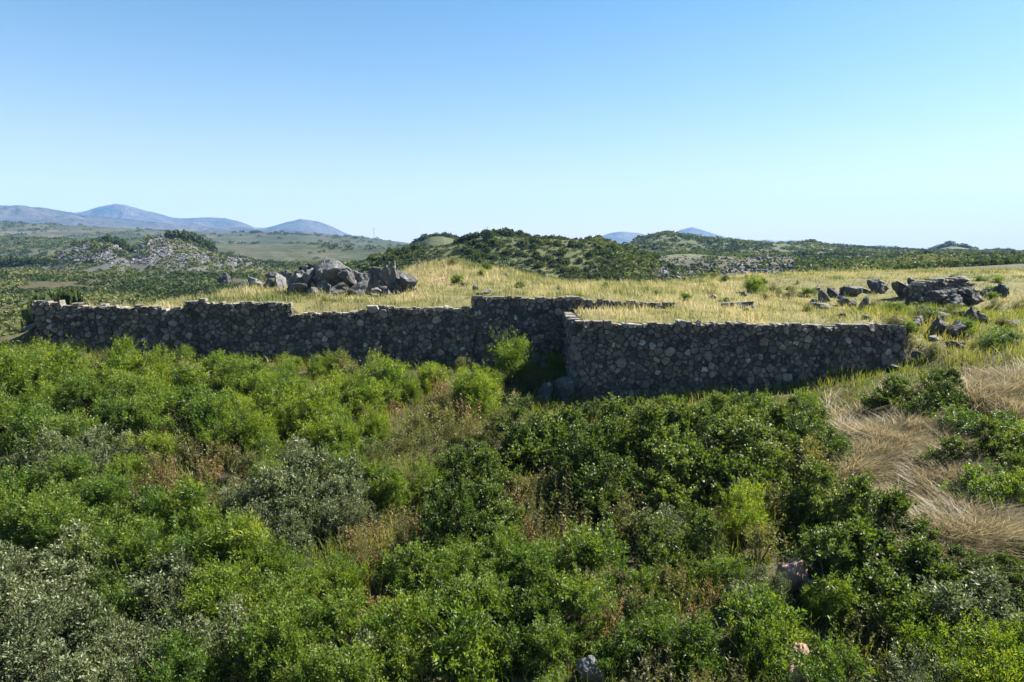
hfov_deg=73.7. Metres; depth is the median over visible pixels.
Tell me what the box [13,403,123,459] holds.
bush
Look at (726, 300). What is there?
bush
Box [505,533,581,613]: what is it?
bush
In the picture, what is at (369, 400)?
bush
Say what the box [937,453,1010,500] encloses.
bush
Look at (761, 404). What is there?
bush
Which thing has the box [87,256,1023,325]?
dry grass
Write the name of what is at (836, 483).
bush
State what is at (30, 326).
rock
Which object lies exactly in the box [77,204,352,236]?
mountain
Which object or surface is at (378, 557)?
weed
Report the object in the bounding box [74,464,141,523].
bush
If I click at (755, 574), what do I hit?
bush
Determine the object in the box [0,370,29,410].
bush
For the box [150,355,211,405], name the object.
bush
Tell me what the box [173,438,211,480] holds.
weed
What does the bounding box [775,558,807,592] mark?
rock
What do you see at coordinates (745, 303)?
stone
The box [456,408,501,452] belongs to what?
bush
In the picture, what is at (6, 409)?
bush
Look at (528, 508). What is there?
weed
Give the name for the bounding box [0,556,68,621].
bush
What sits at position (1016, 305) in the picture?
bush
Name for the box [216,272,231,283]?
boulder
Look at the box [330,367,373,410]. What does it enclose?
bush
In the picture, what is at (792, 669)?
rock
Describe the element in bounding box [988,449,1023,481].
bush
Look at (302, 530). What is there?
bush
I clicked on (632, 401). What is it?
bush
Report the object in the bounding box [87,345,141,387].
bush
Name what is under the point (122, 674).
bush
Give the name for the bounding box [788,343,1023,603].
straw grass
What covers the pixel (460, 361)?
bush
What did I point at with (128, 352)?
bush
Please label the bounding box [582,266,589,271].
shrub
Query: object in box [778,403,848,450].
bush
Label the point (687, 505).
bush
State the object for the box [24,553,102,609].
bush
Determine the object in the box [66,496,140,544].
bush
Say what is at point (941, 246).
tree
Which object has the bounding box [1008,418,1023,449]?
bush
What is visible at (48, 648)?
bush
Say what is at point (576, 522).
weed
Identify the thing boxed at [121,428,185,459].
bush
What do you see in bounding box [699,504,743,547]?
bush
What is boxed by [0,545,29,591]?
bush
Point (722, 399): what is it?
bush
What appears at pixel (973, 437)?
bush
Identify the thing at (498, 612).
bush
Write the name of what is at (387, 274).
boulder
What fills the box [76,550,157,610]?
bush
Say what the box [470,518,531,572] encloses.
bush
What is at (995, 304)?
bush
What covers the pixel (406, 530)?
weed
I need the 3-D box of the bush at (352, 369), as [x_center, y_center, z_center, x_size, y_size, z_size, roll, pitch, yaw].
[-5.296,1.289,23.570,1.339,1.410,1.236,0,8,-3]
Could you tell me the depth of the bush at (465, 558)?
12.88 m
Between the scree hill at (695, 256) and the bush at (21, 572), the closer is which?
the bush at (21, 572)
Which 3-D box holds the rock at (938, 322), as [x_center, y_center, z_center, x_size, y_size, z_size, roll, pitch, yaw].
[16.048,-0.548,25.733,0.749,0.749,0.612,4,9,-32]
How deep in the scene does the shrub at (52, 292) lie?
34.08 m
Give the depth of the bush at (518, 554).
12.63 m
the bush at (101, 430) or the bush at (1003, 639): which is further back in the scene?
the bush at (101, 430)
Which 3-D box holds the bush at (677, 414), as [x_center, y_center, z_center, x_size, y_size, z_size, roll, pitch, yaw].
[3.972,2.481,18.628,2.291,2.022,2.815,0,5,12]
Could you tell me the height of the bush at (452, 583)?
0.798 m
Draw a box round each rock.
[20,323,34,330]
[538,379,559,403]
[551,376,574,401]
[576,655,604,681]
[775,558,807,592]
[780,642,808,665]
[787,658,809,681]
[799,575,819,601]
[809,302,836,308]
[818,289,830,301]
[827,287,839,296]
[836,295,850,305]
[839,285,862,295]
[848,300,856,307]
[858,297,868,309]
[867,278,888,293]
[884,364,901,369]
[891,280,908,297]
[903,277,979,304]
[907,278,915,283]
[911,350,923,358]
[912,316,922,331]
[919,296,934,303]
[924,290,947,304]
[927,317,947,332]
[928,311,948,320]
[928,335,939,340]
[932,277,948,284]
[941,288,957,296]
[941,293,965,307]
[946,340,965,347]
[947,320,966,336]
[949,276,969,283]
[949,310,964,317]
[957,286,974,296]
[962,293,984,306]
[964,307,990,321]
[979,288,991,296]
[992,286,998,293]
[998,283,1008,297]
[1005,319,1019,326]
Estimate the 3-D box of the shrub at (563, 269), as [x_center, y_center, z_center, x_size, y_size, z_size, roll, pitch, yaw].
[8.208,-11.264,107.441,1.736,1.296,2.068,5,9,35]
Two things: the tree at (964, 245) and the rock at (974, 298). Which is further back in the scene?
the tree at (964, 245)
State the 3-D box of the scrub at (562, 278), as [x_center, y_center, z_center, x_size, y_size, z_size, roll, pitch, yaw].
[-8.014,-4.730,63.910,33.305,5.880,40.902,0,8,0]
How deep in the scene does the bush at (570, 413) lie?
19.66 m
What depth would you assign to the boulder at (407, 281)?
31.78 m
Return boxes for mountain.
[0,205,341,235]
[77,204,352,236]
[602,227,903,247]
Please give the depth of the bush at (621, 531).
14.20 m
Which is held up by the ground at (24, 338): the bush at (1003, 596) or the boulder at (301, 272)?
the bush at (1003, 596)
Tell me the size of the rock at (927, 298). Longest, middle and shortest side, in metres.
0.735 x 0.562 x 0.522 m
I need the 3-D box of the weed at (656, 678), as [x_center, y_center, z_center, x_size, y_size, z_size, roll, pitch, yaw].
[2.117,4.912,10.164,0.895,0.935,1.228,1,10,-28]
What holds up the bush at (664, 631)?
on the ground at (24, 338)
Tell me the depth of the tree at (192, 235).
242.69 m
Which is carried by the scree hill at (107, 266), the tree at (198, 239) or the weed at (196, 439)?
the tree at (198, 239)
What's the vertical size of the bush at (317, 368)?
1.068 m
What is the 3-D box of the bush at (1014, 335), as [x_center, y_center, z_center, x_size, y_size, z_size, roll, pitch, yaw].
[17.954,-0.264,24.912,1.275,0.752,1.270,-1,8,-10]
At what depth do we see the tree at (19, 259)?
222.16 m
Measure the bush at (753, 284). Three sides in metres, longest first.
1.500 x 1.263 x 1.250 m
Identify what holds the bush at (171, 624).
on the ground at (24, 338)
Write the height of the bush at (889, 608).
1.546 m
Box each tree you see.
[0,256,9,267]
[2,254,16,266]
[11,255,27,266]
[18,256,32,266]
[28,256,39,264]
[33,257,48,265]
[44,257,57,264]
[163,230,172,238]
[167,229,180,238]
[176,229,189,241]
[183,232,196,242]
[192,235,203,246]
[199,239,210,246]
[206,242,217,252]
[419,233,432,239]
[428,232,441,236]
[440,232,452,237]
[451,238,461,244]
[465,232,474,239]
[472,231,481,238]
[515,230,523,235]
[934,244,948,248]
[943,240,960,246]
[956,243,971,247]
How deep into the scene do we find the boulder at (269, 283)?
34.44 m
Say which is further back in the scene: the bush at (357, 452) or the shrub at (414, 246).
the shrub at (414, 246)
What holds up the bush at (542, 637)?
on the ground at (24, 338)
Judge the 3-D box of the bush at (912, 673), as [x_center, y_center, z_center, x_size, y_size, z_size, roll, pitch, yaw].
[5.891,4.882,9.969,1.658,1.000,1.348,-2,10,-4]
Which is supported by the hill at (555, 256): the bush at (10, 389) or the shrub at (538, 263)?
the shrub at (538, 263)
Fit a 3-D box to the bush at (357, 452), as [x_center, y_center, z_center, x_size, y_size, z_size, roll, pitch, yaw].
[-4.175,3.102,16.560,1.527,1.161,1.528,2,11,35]
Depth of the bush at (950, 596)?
10.93 m
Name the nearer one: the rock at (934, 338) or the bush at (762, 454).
the bush at (762, 454)
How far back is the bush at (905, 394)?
20.60 m
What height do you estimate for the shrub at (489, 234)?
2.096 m
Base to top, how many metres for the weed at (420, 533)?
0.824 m
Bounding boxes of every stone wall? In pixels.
[31,298,473,366]
[471,295,674,367]
[561,312,907,401]
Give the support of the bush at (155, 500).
on the ground at (24, 338)
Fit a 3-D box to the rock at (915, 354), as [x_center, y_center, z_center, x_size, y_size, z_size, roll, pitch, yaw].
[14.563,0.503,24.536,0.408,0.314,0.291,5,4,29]
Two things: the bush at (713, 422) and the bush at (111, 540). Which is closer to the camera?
the bush at (111, 540)
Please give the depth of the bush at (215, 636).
10.56 m
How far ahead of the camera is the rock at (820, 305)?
30.18 m
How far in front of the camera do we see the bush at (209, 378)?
21.46 m
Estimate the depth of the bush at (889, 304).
28.71 m
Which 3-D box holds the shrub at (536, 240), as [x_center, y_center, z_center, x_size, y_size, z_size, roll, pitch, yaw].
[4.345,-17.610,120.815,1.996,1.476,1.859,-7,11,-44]
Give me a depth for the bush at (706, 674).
9.96 m
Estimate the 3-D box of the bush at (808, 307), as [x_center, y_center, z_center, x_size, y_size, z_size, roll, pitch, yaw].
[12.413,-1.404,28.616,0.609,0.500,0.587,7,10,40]
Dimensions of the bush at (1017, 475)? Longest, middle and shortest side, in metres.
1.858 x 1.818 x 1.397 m
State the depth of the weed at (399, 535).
13.63 m
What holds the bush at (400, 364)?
on the ground at (24, 338)
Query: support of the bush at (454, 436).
on the ground at (24, 338)
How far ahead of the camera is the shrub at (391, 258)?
118.25 m
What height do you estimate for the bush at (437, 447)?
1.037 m
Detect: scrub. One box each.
[0,220,405,262]
[0,234,429,336]
[347,233,718,282]
[480,264,581,282]
[589,230,1023,282]
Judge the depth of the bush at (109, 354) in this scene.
24.51 m
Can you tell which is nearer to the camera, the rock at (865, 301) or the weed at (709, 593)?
the weed at (709, 593)
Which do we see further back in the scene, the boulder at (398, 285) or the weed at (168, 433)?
the boulder at (398, 285)
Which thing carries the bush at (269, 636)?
on the ground at (24, 338)
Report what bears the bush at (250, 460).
on the ground at (24, 338)
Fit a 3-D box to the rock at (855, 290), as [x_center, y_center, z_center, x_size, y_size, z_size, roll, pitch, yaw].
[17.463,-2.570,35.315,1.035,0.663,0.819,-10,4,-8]
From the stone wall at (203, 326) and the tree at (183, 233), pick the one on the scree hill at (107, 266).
the tree at (183, 233)
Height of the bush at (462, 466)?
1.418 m
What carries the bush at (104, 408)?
on the ground at (24, 338)
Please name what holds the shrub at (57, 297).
on the ground at (24, 338)
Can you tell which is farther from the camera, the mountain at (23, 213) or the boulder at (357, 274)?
the mountain at (23, 213)
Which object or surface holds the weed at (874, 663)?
on the ground at (24, 338)
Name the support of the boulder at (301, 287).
on the ground at (24, 338)
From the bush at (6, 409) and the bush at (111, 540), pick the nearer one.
the bush at (111, 540)
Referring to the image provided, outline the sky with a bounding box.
[0,0,1023,249]
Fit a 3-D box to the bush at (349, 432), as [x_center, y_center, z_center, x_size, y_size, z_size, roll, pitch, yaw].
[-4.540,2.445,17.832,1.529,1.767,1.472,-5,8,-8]
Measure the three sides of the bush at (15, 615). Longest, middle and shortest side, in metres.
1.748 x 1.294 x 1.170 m
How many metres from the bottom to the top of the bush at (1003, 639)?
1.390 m
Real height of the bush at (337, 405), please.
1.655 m
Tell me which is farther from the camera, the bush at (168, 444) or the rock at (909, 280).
the rock at (909, 280)
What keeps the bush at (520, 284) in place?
on the ground at (24, 338)
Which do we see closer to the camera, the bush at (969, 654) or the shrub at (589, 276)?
the bush at (969, 654)
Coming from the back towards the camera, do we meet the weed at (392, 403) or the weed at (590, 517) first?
the weed at (392, 403)
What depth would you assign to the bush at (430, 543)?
13.15 m
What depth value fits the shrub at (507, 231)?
125.29 m
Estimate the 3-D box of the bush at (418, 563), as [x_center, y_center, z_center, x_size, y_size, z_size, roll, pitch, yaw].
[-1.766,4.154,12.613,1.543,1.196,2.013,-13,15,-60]
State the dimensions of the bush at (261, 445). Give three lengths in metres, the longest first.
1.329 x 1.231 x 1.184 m
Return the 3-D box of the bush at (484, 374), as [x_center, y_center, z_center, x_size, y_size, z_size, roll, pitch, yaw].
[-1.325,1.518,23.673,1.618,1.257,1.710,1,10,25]
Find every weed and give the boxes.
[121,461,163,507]
[139,453,176,491]
[160,423,189,456]
[166,434,198,470]
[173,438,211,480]
[179,424,209,459]
[195,449,225,484]
[225,441,245,474]
[225,466,246,496]
[337,518,365,553]
[356,537,394,579]
[360,401,393,434]
[362,509,390,543]
[365,585,392,619]
[375,391,402,416]
[381,505,415,555]
[385,505,422,539]
[405,396,426,422]
[407,509,434,544]
[418,367,448,403]
[456,393,481,435]
[504,479,529,515]
[519,509,559,546]
[520,484,551,527]
[522,498,561,541]
[530,463,567,500]
[539,473,574,514]
[543,508,578,551]
[547,490,583,529]
[556,513,593,535]
[562,497,594,531]
[562,519,586,557]
[598,587,645,657]
[601,504,640,552]
[627,632,701,681]
[632,490,675,532]
[671,590,711,624]
[699,572,730,607]
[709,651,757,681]
[828,615,883,678]
[839,637,896,681]
[845,600,898,659]
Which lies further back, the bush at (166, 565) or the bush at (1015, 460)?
the bush at (1015, 460)
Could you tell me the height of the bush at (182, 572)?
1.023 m
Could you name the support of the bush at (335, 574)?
on the ground at (24, 338)
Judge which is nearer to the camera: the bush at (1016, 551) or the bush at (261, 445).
the bush at (1016, 551)
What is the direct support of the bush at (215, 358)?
on the ground at (24, 338)
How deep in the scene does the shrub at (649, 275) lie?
105.85 m
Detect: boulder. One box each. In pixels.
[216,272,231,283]
[245,277,263,286]
[263,278,273,289]
[266,272,274,278]
[273,272,286,289]
[280,270,291,279]
[289,283,307,293]
[295,270,305,275]
[295,273,300,283]
[301,268,314,285]
[306,287,319,294]
[314,257,354,281]
[316,280,328,283]
[318,282,325,289]
[324,282,347,295]
[326,282,332,289]
[335,269,355,286]
[348,277,368,295]
[354,271,363,278]
[358,273,371,289]
[369,267,385,287]
[370,287,381,293]
[378,260,396,292]
[379,285,387,290]
[379,289,391,295]
[387,282,395,290]
[394,282,401,292]
[400,271,418,291]
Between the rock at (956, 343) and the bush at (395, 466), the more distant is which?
the rock at (956, 343)
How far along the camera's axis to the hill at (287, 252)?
378.33 m
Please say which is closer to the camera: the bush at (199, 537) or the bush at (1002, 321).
the bush at (199, 537)
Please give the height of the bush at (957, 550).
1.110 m
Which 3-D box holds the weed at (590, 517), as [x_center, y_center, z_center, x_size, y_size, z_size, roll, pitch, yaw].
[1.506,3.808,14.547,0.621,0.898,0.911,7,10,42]
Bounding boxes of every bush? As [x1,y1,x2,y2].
[0,339,34,358]
[0,341,53,397]
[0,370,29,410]
[0,381,28,435]
[0,400,74,449]
[0,431,50,470]
[0,456,55,514]
[0,481,60,551]
[0,482,22,539]
[0,485,99,564]
[0,537,41,577]
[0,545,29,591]
[0,551,71,607]
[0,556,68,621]
[0,586,86,680]
[0,591,18,629]
[0,591,69,649]
[0,622,33,658]
[0,626,75,681]
[0,636,106,681]
[3,341,51,390]
[5,426,81,481]
[6,373,64,427]
[6,473,104,526]
[13,358,73,405]
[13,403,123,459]
[23,333,60,367]
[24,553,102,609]
[27,518,96,571]
[30,580,102,640]
[35,445,112,493]
[39,438,120,490]
[41,335,98,388]
[43,632,135,681]
[48,368,108,414]
[51,512,163,581]
[54,536,115,590]
[57,579,152,650]
[57,590,134,652]
[63,427,120,464]
[65,621,151,678]
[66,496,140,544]
[73,423,116,457]
[74,391,132,443]
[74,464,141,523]
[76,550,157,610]
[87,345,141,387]
[92,371,163,411]
[96,345,140,372]
[98,361,153,393]
[99,429,151,468]
[104,452,151,497]
[105,342,126,361]
[108,386,181,444]
[108,564,175,625]
[108,638,178,681]
[112,330,140,359]
[112,520,187,577]
[114,607,185,666]
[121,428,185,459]
[121,513,172,564]
[122,482,180,534]
[124,484,174,522]
[124,624,239,681]
[125,610,218,678]
[130,339,186,385]
[131,364,179,421]
[134,543,195,597]
[134,578,195,632]
[136,443,181,482]
[139,589,220,651]
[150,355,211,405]
[153,502,215,549]
[158,378,210,427]
[159,547,265,637]
[165,547,214,599]
[166,521,235,570]
[168,351,213,394]
[168,471,223,539]
[172,344,193,365]
[175,385,243,447]
[176,551,239,621]
[178,344,196,358]
[183,593,264,681]
[184,417,242,461]
[189,507,272,578]
[191,349,237,385]
[198,496,273,559]
[203,437,239,467]
[207,349,267,396]
[209,381,263,425]
[210,477,272,521]
[219,369,273,411]
[219,397,282,454]
[220,589,330,681]
[226,352,242,360]
[229,441,269,481]
[232,497,296,549]
[232,534,308,588]
[234,559,287,617]
[237,354,274,376]
[239,353,279,393]
[240,453,288,492]
[240,586,317,663]
[242,427,293,469]
[244,565,310,613]
[247,454,304,519]
[259,373,301,421]
[260,433,313,474]
[261,361,310,407]
[262,388,308,441]
[262,568,333,620]
[263,469,325,529]
[265,364,293,388]
[267,542,326,593]
[267,636,335,681]
[268,351,298,375]
[269,446,338,503]
[269,506,332,558]
[285,354,302,367]
[287,407,343,452]
[292,446,334,469]
[293,376,335,427]
[293,550,371,603]
[296,579,385,650]
[299,628,411,681]
[301,472,372,522]
[304,378,353,419]
[304,483,385,543]
[305,353,327,377]
[308,405,367,457]
[316,434,356,472]
[316,445,370,490]
[316,453,378,504]
[317,363,351,400]
[319,347,338,372]
[319,627,381,681]
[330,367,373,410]
[333,348,348,373]
[333,348,358,375]
[338,356,378,382]
[338,529,381,566]
[341,573,449,681]
[348,377,388,420]
[348,431,390,462]
[348,432,394,474]
[355,455,393,503]
[356,399,392,443]
[358,598,410,642]
[359,359,377,382]
[360,344,385,379]
[362,360,386,382]
[364,353,411,407]
[367,460,409,513]
[369,637,431,681]
[371,536,467,602]
[376,420,429,461]
[377,453,414,492]
[377,589,442,629]
[382,354,403,377]
[392,359,408,373]
[392,409,429,447]
[394,370,429,405]
[400,530,458,574]
[403,444,439,477]
[403,453,448,500]
[408,431,458,463]
[409,578,488,651]
[415,475,476,525]
[417,361,450,390]
[417,399,470,438]
[419,473,501,549]
[423,596,514,681]
[426,533,495,583]
[427,573,483,611]
[431,436,495,494]
[432,558,521,655]
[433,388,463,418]
[433,415,461,447]
[446,359,502,417]
[447,255,462,265]
[450,274,463,284]
[452,368,492,396]
[454,364,476,407]
[455,352,475,371]
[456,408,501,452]
[456,444,524,516]
[458,473,527,542]
[460,549,520,592]
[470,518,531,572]
[475,364,504,386]
[477,267,486,275]
[480,261,492,269]
[480,619,541,679]
[481,402,508,437]
[486,533,550,596]
[487,326,537,382]
[487,590,540,633]
[489,583,569,651]
[492,394,574,461]
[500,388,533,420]
[500,408,581,476]
[501,470,546,506]
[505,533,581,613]
[508,606,586,681]
[514,280,524,287]
[518,367,546,392]
[518,537,563,559]
[524,400,587,448]
[534,562,618,651]
[535,449,659,540]
[539,349,564,376]
[539,408,638,491]
[546,516,633,600]
[579,392,643,459]
[579,396,601,420]
[583,610,657,681]
[587,396,621,428]
[592,485,654,549]
[604,572,660,621]
[612,436,724,533]
[613,397,656,420]
[614,395,702,498]
[616,408,647,445]
[618,561,667,597]
[619,396,638,409]
[623,589,681,639]
[624,394,695,459]
[626,502,709,563]
[629,605,689,674]
[635,516,704,587]
[651,402,675,421]
[651,558,700,605]
[657,393,679,406]
[657,493,706,542]
[662,400,722,444]
[665,554,696,590]
[667,507,730,579]
[668,604,735,681]
[671,430,776,512]
[672,653,727,681]
[673,398,710,421]
[676,293,691,300]
[679,425,734,480]
[694,396,719,411]
[694,420,718,436]
[695,548,759,599]
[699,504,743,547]
[702,388,747,427]
[703,391,731,407]
[703,413,799,499]
[705,410,798,474]
[713,479,777,546]
[714,471,769,528]
[714,580,819,662]
[717,297,736,301]
[717,569,759,617]
[717,605,794,681]
[720,274,731,281]
[728,390,757,410]
[732,561,793,611]
[738,385,776,417]
[739,408,778,441]
[741,513,799,563]
[743,272,766,292]
[752,399,795,430]
[754,471,797,516]
[759,292,773,300]
[762,282,779,292]
[768,615,877,681]
[770,289,783,295]
[773,394,823,425]
[774,414,854,469]
[775,429,832,486]
[775,455,853,537]
[777,284,802,296]
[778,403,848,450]
[783,385,824,413]
[785,515,894,598]
[792,456,850,497]
[797,286,817,297]
[797,468,893,555]
[799,551,947,639]
[799,567,859,625]
[802,303,812,311]
[815,560,864,629]
[820,504,959,600]
[855,480,922,545]
[859,373,914,417]
[861,637,962,681]
[869,298,882,306]
[873,512,942,565]
[874,609,975,669]
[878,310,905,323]
[881,300,905,312]
[886,371,920,404]
[886,390,954,428]
[887,529,984,627]
[894,563,989,651]
[896,304,909,312]
[899,318,922,334]
[900,372,964,416]
[905,334,923,345]
[906,432,975,467]
[909,366,971,410]
[909,582,952,633]
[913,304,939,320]
[915,299,933,306]
[915,308,938,318]
[920,341,942,353]
[926,642,986,681]
[931,398,999,437]
[936,625,1023,667]
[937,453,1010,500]
[937,645,1017,678]
[939,543,1004,599]
[942,560,1023,641]
[943,302,959,312]
[947,468,1023,515]
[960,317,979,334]
[960,412,1023,468]
[960,626,1023,681]
[962,428,992,445]
[964,606,1023,681]
[972,275,986,280]
[972,330,1013,351]
[972,406,1022,431]
[973,465,1023,507]
[976,602,1022,655]
[979,532,1023,572]
[979,550,1023,595]
[980,297,1004,312]
[981,423,1022,454]
[981,570,1023,623]
[982,292,999,299]
[982,323,1023,340]
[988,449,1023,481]
[991,273,1003,281]
[996,313,1014,327]
[998,612,1023,653]
[1003,414,1023,443]
[1006,294,1023,310]
[1007,436,1023,468]
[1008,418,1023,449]
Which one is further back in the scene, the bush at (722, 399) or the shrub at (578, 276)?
the shrub at (578, 276)
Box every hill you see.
[0,222,409,247]
[0,238,386,262]
[5,238,287,272]
[347,236,671,281]
[417,236,453,247]
[629,235,879,252]
[660,254,733,261]
[939,246,968,249]
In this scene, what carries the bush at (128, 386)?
on the ground at (24, 338)
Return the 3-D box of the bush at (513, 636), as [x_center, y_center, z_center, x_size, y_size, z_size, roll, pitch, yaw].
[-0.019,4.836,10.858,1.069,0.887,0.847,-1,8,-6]
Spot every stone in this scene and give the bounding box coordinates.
[432,276,446,280]
[476,289,492,294]
[719,301,754,307]
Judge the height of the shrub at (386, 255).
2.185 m
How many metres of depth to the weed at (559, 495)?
15.45 m
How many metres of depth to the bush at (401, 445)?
17.92 m
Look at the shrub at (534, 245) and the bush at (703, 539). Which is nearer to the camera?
the bush at (703, 539)
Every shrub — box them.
[17,292,44,333]
[33,290,58,321]
[48,287,72,304]
[63,287,86,304]
[101,233,113,241]
[107,236,119,244]
[114,237,126,246]
[119,244,130,251]
[127,244,137,251]
[366,254,378,260]
[375,259,384,266]
[377,253,389,262]
[385,253,396,264]
[390,248,402,255]
[403,247,411,252]
[407,252,415,257]
[409,244,421,249]
[458,234,469,242]
[461,245,468,251]
[464,247,475,254]
[469,238,477,244]
[470,252,481,259]
[475,241,484,247]
[482,230,494,238]
[483,247,491,251]
[488,237,501,246]
[500,227,514,236]
[501,247,513,254]
[514,249,523,255]
[517,238,530,245]
[526,257,535,263]
[529,242,538,248]
[532,237,541,243]
[533,260,544,267]
[534,254,541,260]
[542,255,550,261]
[548,259,556,263]
[552,240,563,246]
[556,247,566,255]
[558,257,570,264]
[559,266,569,271]
[562,272,572,277]
[567,239,580,248]
[569,266,582,273]
[573,273,585,279]
[576,241,585,247]
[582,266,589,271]
[585,250,594,257]
[586,273,594,278]
[598,267,609,273]
[600,258,610,263]
[605,253,613,259]
[607,242,616,249]
[613,274,623,279]
[643,274,654,280]
[667,263,677,269]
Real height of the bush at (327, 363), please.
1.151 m
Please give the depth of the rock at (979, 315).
26.60 m
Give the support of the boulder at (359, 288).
on the ground at (24, 338)
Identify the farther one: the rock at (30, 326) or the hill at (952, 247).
the hill at (952, 247)
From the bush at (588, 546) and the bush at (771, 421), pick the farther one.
the bush at (771, 421)
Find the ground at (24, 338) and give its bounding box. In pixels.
[0,256,1023,681]
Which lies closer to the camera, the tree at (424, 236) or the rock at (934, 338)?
the rock at (934, 338)
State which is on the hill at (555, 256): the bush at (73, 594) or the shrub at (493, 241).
the shrub at (493, 241)
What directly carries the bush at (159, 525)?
on the ground at (24, 338)
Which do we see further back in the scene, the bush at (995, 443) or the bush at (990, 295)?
the bush at (990, 295)
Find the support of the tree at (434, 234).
on the hill at (438, 240)
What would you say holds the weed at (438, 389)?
on the ground at (24, 338)
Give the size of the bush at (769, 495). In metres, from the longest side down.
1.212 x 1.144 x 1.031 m
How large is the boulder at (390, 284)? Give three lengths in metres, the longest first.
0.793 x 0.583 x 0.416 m
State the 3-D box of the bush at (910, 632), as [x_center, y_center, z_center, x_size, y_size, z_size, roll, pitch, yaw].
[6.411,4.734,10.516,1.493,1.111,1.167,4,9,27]
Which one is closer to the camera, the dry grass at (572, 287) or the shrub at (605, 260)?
the dry grass at (572, 287)
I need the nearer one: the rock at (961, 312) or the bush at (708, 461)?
the bush at (708, 461)
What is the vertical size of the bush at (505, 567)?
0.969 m
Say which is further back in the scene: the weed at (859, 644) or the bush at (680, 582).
the bush at (680, 582)
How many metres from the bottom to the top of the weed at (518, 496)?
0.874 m
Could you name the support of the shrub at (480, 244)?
on the hill at (555, 256)
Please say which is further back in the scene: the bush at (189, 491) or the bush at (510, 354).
the bush at (510, 354)
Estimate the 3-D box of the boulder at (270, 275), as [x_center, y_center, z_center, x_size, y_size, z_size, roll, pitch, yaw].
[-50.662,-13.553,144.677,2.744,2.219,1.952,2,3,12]
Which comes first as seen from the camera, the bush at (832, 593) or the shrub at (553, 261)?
the bush at (832, 593)
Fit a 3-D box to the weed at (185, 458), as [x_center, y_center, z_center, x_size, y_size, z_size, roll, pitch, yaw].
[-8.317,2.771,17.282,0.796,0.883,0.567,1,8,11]
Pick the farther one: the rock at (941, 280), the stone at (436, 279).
the stone at (436, 279)
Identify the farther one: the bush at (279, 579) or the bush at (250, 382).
the bush at (250, 382)
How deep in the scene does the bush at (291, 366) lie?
24.48 m
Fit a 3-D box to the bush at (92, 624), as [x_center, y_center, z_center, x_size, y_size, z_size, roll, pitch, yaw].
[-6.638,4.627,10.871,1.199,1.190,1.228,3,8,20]
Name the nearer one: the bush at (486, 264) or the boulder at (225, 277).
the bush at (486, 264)
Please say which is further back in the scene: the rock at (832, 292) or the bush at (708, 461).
the rock at (832, 292)
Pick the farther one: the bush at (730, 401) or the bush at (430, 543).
the bush at (730, 401)
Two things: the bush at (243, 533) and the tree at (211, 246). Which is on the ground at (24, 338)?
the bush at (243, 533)
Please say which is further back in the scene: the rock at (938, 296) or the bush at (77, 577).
the rock at (938, 296)
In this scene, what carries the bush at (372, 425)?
on the ground at (24, 338)
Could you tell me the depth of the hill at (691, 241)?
351.96 m
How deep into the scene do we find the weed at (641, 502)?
14.72 m
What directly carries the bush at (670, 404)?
on the ground at (24, 338)
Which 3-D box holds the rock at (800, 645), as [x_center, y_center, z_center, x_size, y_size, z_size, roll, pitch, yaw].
[4.500,5.011,10.820,0.327,0.516,0.369,6,4,-29]
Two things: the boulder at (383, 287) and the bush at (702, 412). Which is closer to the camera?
the bush at (702, 412)
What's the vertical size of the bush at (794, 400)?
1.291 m
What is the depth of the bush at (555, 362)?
26.33 m
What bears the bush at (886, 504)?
on the ground at (24, 338)
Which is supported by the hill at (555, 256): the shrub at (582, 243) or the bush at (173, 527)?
the shrub at (582, 243)
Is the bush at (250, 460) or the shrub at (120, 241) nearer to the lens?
the bush at (250, 460)
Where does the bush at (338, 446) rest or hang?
on the ground at (24, 338)
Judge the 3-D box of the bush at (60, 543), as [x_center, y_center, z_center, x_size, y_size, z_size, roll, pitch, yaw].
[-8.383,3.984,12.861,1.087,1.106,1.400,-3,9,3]
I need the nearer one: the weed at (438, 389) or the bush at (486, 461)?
the bush at (486, 461)
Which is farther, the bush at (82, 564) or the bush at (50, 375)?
the bush at (50, 375)
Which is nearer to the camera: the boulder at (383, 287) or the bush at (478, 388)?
the bush at (478, 388)
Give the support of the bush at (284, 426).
on the ground at (24, 338)
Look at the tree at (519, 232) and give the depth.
128.84 m
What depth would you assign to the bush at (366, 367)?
24.78 m
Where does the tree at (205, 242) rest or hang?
on the scree hill at (107, 266)
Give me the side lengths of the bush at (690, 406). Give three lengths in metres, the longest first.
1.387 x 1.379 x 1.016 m
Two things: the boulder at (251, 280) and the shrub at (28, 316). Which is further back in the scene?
the boulder at (251, 280)
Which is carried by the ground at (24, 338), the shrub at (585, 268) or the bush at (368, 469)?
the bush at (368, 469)
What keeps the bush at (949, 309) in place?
on the ground at (24, 338)
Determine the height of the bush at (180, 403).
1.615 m
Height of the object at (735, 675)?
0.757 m
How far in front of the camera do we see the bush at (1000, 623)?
10.90 m
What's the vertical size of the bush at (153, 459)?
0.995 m
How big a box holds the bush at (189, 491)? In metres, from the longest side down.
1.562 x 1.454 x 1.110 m
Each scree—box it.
[50,237,259,265]
[651,255,836,279]
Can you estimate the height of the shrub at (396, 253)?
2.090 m

